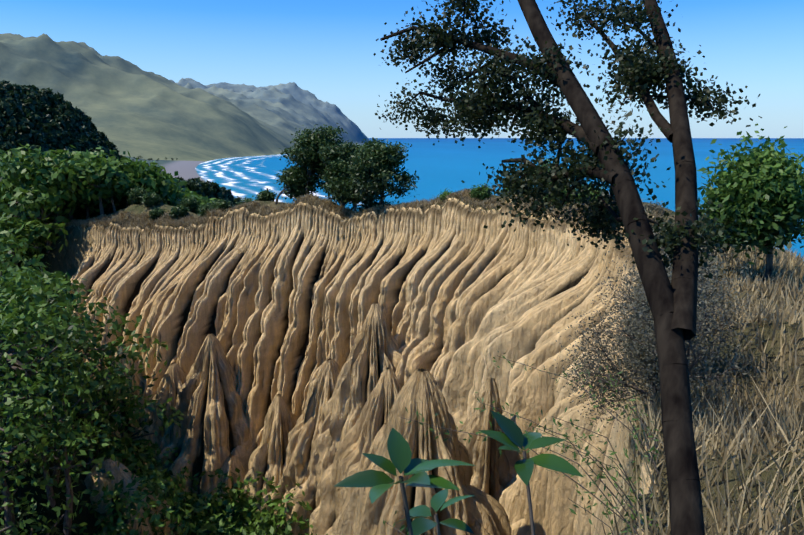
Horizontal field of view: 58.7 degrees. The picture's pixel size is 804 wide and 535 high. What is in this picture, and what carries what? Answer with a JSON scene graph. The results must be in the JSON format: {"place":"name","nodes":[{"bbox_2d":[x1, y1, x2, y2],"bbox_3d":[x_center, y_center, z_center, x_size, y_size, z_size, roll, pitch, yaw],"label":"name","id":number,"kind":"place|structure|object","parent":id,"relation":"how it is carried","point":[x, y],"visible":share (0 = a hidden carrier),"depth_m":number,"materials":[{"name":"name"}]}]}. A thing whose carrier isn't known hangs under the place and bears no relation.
{"place":"outdoors","nodes":[
{"label":"outdoors","id":0,"kind":"place"},
{"bbox_2d":[126,156,203,180],"bbox_3d":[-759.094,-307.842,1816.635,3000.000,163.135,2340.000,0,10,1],"label":"beach","id":1,"kind":"structure","parent":0,"point":[186,170],"depth_m":2386.29,"materials":[{"name":"beige sand"}]},
{"bbox_2d":[130,156,177,173],"bbox_3d":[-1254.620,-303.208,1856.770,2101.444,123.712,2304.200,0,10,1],"label":"valley trees","id":2,"kind":"object","parent":1,"relation":"on","point":[150,159],"visible":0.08,"depth_m":2890.24,"materials":[{"name":"green plant"}]},
{"bbox_2d":[0,33,369,161],"bbox_3d":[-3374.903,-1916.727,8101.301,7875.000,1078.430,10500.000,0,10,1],"label":"headland hill","id":3,"kind":"structure","parent":0,"point":[135,111],"depth_m":4130.79,"materials":[{"name":"green plant"}]},
{"bbox_2d":[65,198,657,534],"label":"eroded cliff","id":4,"kind":"structure","parent":0,"point":[284,310],"depth_m":85.08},
{"bbox_2d":[332,422,386,533],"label":"pinnacle rock","id":5,"kind":"object","parent":4,"relation":"on","point":[376,445],"visible":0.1,"depth_m":69.42,"materials":[{"name":"brown stone"}]},
{"bbox_2d":[458,378,516,501],"bbox_3d":[5.096,26.637,49.328,23.160,39.436,16.092,0,10,1],"label":"pinnacle rock","id":6,"kind":"object","parent":4,"relation":"on","point":[494,472],"visible":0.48,"depth_m":46.34,"materials":[{"name":"brown stone"}]},
{"bbox_2d":[383,353,660,534],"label":"weeds","id":7,"kind":"object","parent":4,"relation":"on","point":[631,488],"visible":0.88,"depth_m":7.34,"materials":[{"name":"green plant"}]},
{"bbox_2d":[0,192,803,534],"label":"cliff terrain","id":8,"kind":"structure","parent":0,"point":[70,258],"depth_m":15.37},
{"bbox_2d":[95,346,145,441],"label":"pinnacle rock","id":9,"kind":"object","parent":8,"relation":"on","point":[139,379],"visible":0.06,"depth_m":95.47,"materials":[{"name":"brown stone"}]},
{"bbox_2d":[84,457,182,534],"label":"pinnacle rock","id":10,"kind":"object","parent":8,"relation":"on","point":[118,473],"visible":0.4,"depth_m":69.67,"materials":[{"name":"brown stone"}]},
{"bbox_2d":[120,506,153,534],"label":"pinnacle rock","id":11,"kind":"object","parent":8,"relation":"on","point":[142,528],"visible":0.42,"depth_m":66.16,"materials":[{"name":"brown stone"}]},
{"bbox_2d":[127,187,149,203],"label":"bush","id":12,"kind":"object","parent":8,"relation":"on","point":[135,195],"visible":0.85,"depth_m":120.99,"materials":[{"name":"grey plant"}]},
{"bbox_2d":[131,402,161,460],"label":"pinnacle rock","id":13,"kind":"object","parent":8,"relation":"on","point":[149,418],"visible":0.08,"depth_m":93.36,"materials":[{"name":"brown stone"}]},
{"bbox_2d":[139,191,165,207],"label":"bush","id":14,"kind":"object","parent":8,"relation":"on","point":[150,200],"visible":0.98,"depth_m":118.43,"materials":[{"name":"green plant"}]},
{"bbox_2d":[147,207,167,219],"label":"bush","id":15,"kind":"object","parent":8,"relation":"on","point":[157,212],"visible":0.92,"depth_m":115.62,"materials":[{"name":"green plant"}]},
{"bbox_2d":[136,362,186,476],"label":"pinnacle rock","id":16,"kind":"object","parent":8,"relation":"on","point":[172,381],"visible":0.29,"depth_m":93.94,"materials":[{"name":"brown stone"}]},
{"bbox_2d":[168,204,189,218],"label":"bush","id":17,"kind":"object","parent":8,"relation":"on","point":[180,211],"visible":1,"depth_m":113.64,"materials":[{"name":"green plant"}]},
{"bbox_2d":[175,196,200,212],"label":"bush","id":18,"kind":"object","parent":8,"relation":"on","point":[191,204],"visible":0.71,"depth_m":118.42,"materials":[{"name":"green plant"}]},
{"bbox_2d":[154,334,248,521],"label":"pinnacle rock","id":19,"kind":"object","parent":8,"relation":"on","point":[213,431],"visible":0.54,"depth_m":91.61,"materials":[{"name":"brown stone"}]},
{"bbox_2d":[197,202,213,216],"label":"bush","id":20,"kind":"object","parent":8,"relation":"on","point":[204,208],"visible":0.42,"depth_m":112.69,"materials":[{"name":"green plant"}]},
{"bbox_2d":[208,197,233,210],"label":"bush","id":21,"kind":"object","parent":8,"relation":"on","point":[223,204],"visible":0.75,"depth_m":110.43,"materials":[{"name":"green plant"}]},
{"bbox_2d":[214,454,247,533],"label":"pinnacle rock","id":22,"kind":"object","parent":8,"relation":"on","point":[232,463],"visible":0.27,"depth_m":90.91,"materials":[{"name":"brown stone"}]},
{"bbox_2d":[236,196,253,204],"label":"bush","id":23,"kind":"object","parent":8,"relation":"on","point":[246,200],"visible":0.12,"depth_m":113.97,"materials":[{"name":"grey plant"}]},
{"bbox_2d":[231,394,297,534],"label":"pinnacle rock","id":24,"kind":"object","parent":8,"relation":"on","point":[267,459],"visible":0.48,"depth_m":85.83,"materials":[{"name":"brown stone"}]},
{"bbox_2d":[255,188,276,201],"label":"bush","id":25,"kind":"object","parent":8,"relation":"on","point":[264,195],"visible":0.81,"depth_m":110.72,"materials":[{"name":"green plant"}]},
{"bbox_2d":[248,358,340,534],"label":"pinnacle rock","id":26,"kind":"object","parent":8,"relation":"on","point":[304,432],"visible":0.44,"depth_m":81.95,"materials":[{"name":"brown stone"}]},
{"bbox_2d":[274,164,320,204],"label":"tree","id":27,"kind":"object","parent":8,"relation":"on","point":[294,180],"visible":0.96,"depth_m":105.99,"materials":[{"name":"green plant"}]},
{"bbox_2d":[279,132,330,194],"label":"tree","id":28,"kind":"object","parent":8,"relation":"on","point":[301,155],"visible":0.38,"depth_m":103.07,"materials":[{"name":"green plant"}]},
{"bbox_2d":[286,410,331,534],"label":"pinnacle rock","id":29,"kind":"object","parent":8,"relation":"on","point":[308,486],"visible":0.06,"depth_m":78.16,"materials":[{"name":"brown stone"}]},
{"bbox_2d":[291,123,363,206],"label":"tree","id":30,"kind":"object","parent":8,"relation":"on","point":[334,150],"visible":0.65,"depth_m":101.80,"materials":[{"name":"green plant"}]},
{"bbox_2d":[319,156,385,210],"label":"tree","id":31,"kind":"object","parent":8,"relation":"on","point":[338,185],"visible":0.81,"depth_m":96.16,"materials":[{"name":"green plant"}]},
{"bbox_2d":[309,367,401,534],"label":"pinnacle rock","id":32,"kind":"object","parent":8,"relation":"on","point":[358,439],"visible":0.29,"depth_m":71.58,"materials":[{"name":"brown stone"}]},
{"bbox_2d":[312,303,401,507],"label":"pinnacle rock","id":33,"kind":"object","parent":8,"relation":"on","point":[373,354],"visible":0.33,"depth_m":78.27,"materials":[{"name":"brown stone"}]},
{"bbox_2d":[327,174,398,210],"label":"bush","id":34,"kind":"object","parent":8,"relation":"on","point":[373,203],"visible":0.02,"depth_m":106.26,"materials":[{"name":"green plant"}]},
{"bbox_2d":[342,137,419,205],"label":"tree","id":35,"kind":"object","parent":8,"relation":"on","point":[377,163],"visible":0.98,"depth_m":93.24,"materials":[{"name":"green plant"}]},
{"bbox_2d":[54,188,713,274],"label":"dry grass","id":36,"kind":"structure","parent":8,"relation":"on","point":[316,201],"depth_m":100.19,"materials":[{"name":"brown plant"}]},
{"bbox_2d":[335,368,511,534],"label":"pinnacle rock","id":37,"kind":"object","parent":8,"relation":"on","point":[480,512],"visible":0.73,"depth_m":36.82,"materials":[{"name":"brown stone"}]},
{"bbox_2d":[437,187,454,202],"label":"bush","id":38,"kind":"object","parent":8,"relation":"on","point":[443,195],"visible":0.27,"depth_m":85.60,"materials":[{"name":"green plant"}]},
{"bbox_2d":[334,411,582,534],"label":"leafy plant","id":39,"kind":"object","parent":8,"relation":"on","point":[513,437],"visible":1,"depth_m":1.38,"materials":[{"name":"green plant"}]},
{"bbox_2d":[468,182,493,201],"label":"bush","id":40,"kind":"object","parent":8,"relation":"on","point":[476,192],"visible":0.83,"depth_m":81.66,"materials":[{"name":"green plant"}]},
{"bbox_2d":[532,156,552,186],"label":"bush","id":41,"kind":"object","parent":8,"relation":"on","point":[548,160],"visible":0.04,"depth_m":74.86,"materials":[{"name":"green plant"}]},
{"bbox_2d":[533,178,576,206],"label":"bush","id":42,"kind":"object","parent":8,"relation":"on","point":[564,190],"visible":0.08,"depth_m":70.43,"materials":[{"name":"green plant"}]},
{"bbox_2d":[373,0,761,534],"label":"tree","id":43,"kind":"object","parent":8,"relation":"on","point":[673,306],"visible":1,"depth_m":3.26,"materials":[{"name":"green plant"}]},
{"bbox_2d":[570,182,601,203],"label":"bush","id":44,"kind":"object","parent":8,"relation":"on","point":[582,193],"visible":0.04,"depth_m":65.95,"materials":[{"name":"green plant"}]},
{"bbox_2d":[578,190,602,207],"bbox_3d":[16.681,-5.941,61.692,3.214,2.434,3.130,0,10,1],"label":"bush","id":45,"kind":"object","parent":8,"relation":"on","point":[590,201],"visible":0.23,"depth_m":61.33,"materials":[{"name":"green plant"}]},
{"bbox_2d":[644,199,668,216],"bbox_3d":[18.756,-4.068,53.258,2.377,2.190,2.421,0,10,1],"label":"dry shrub","id":46,"kind":"object","parent":8,"relation":"on","point":[655,207],"visible":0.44,"depth_m":52.93,"materials":[{"name":"grey plant"}]},
{"bbox_2d":[568,242,783,423],"bbox_3d":[3.879,1.192,10.271,2.846,3.321,3.129,0,10,1],"label":"grey green bush","id":47,"kind":"object","parent":8,"relation":"on","point":[648,320],"visible":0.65,"depth_m":9.89,"materials":[{"name":"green plant"}]},
{"bbox_2d":[624,248,729,284],"bbox_3d":[8.324,0.119,21.359,2.842,2.417,2.532,0,10,1],"label":"grey scrub bush","id":48,"kind":"object","parent":8,"relation":"on","point":[707,260],"visible":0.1,"depth_m":20.87,"materials":[{"name":"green plant"}]},
{"bbox_2d":[593,250,766,401],"bbox_3d":[5.469,1.146,14.078,3.309,3.571,2.896,0,10,1],"label":"grey green bush","id":49,"kind":"object","parent":8,"relation":"on","point":[638,287],"visible":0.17,"depth_m":14.09,"materials":[{"name":"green plant"}]},
{"bbox_2d":[560,244,803,534],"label":"dry grass","id":50,"kind":"structure","parent":8,"relation":"on","point":[787,263],"depth_m":9.59,"materials":[{"name":"beige plant"}]},
{"bbox_2d":[699,186,785,256],"bbox_3d":[13.233,-1.675,28.982,4.269,4.067,3.999,5,12,27],"label":"green bush","id":51,"kind":"object","parent":8,"relation":"on","point":[728,242],"visible":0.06,"depth_m":28.41,"materials":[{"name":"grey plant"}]},
{"bbox_2d":[697,123,803,280],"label":"green tree","id":52,"kind":"object","parent":8,"relation":"on","point":[764,189],"visible":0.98,"depth_m":21.64,"materials":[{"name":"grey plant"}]},
{"bbox_2d":[790,154,803,239],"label":"green tree","id":53,"kind":"object","parent":8,"relation":"on","point":[800,219],"visible":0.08,"depth_m":27.56,"materials":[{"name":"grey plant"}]},
{"bbox_2d":[0,0,803,137],"label":"sky","id":54,"kind":"structure","parent":0,"point":[327,48],"materials":[{"name":"blue"}]},
{"bbox_2d":[200,138,803,260],"bbox_3d":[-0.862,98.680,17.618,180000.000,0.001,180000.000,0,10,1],"label":"sea","id":55,"kind":"structure","parent":0,"point":[441,165],"depth_m":2679.95,"materials":[{"name":"blue liquid"}]},
{"bbox_2d":[195,154,359,208],"bbox_3d":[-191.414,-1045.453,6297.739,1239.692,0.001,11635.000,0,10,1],"label":"sea foam","id":56,"kind":"object","parent":55,"relation":"on","point":[230,182],"depth_m":1854.31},
{"bbox_3d":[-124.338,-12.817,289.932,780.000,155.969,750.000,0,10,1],"label":"terrain","id":57,"kind":"structure","parent":0,"visible":0},
{"bbox_2d":[0,80,241,207],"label":"trees","id":58,"kind":"object","parent":57,"relation":"on","point":[34,117],"visible":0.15,"depth_m":346.26,"materials":[{"name":"green plant"}]},
{"bbox_2d":[0,144,327,534],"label":"bushes","id":59,"kind":"object","parent":57,"relation":"on","point":[41,194],"visible":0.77,"depth_m":74.49,"materials":[{"name":"green plant"}]},
{"bbox_2d":[544,278,743,432],"bbox_3d":[3.995,1.442,11.943,3.112,2.970,2.696,0,10,1],"label":"grey green bush","id":60,"kind":"object","parent":57,"relation":"on","point":[635,369],"visible":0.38,"depth_m":11.90,"materials":[{"name":"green plant"}]},
{"bbox_2d":[654,203,727,259],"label":"leaves","id":61,"kind":"object","parent":57,"relation":"on","point":[663,251],"visible":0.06,"depth_m":25.64,"materials":[{"name":"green plant"}]}
]}

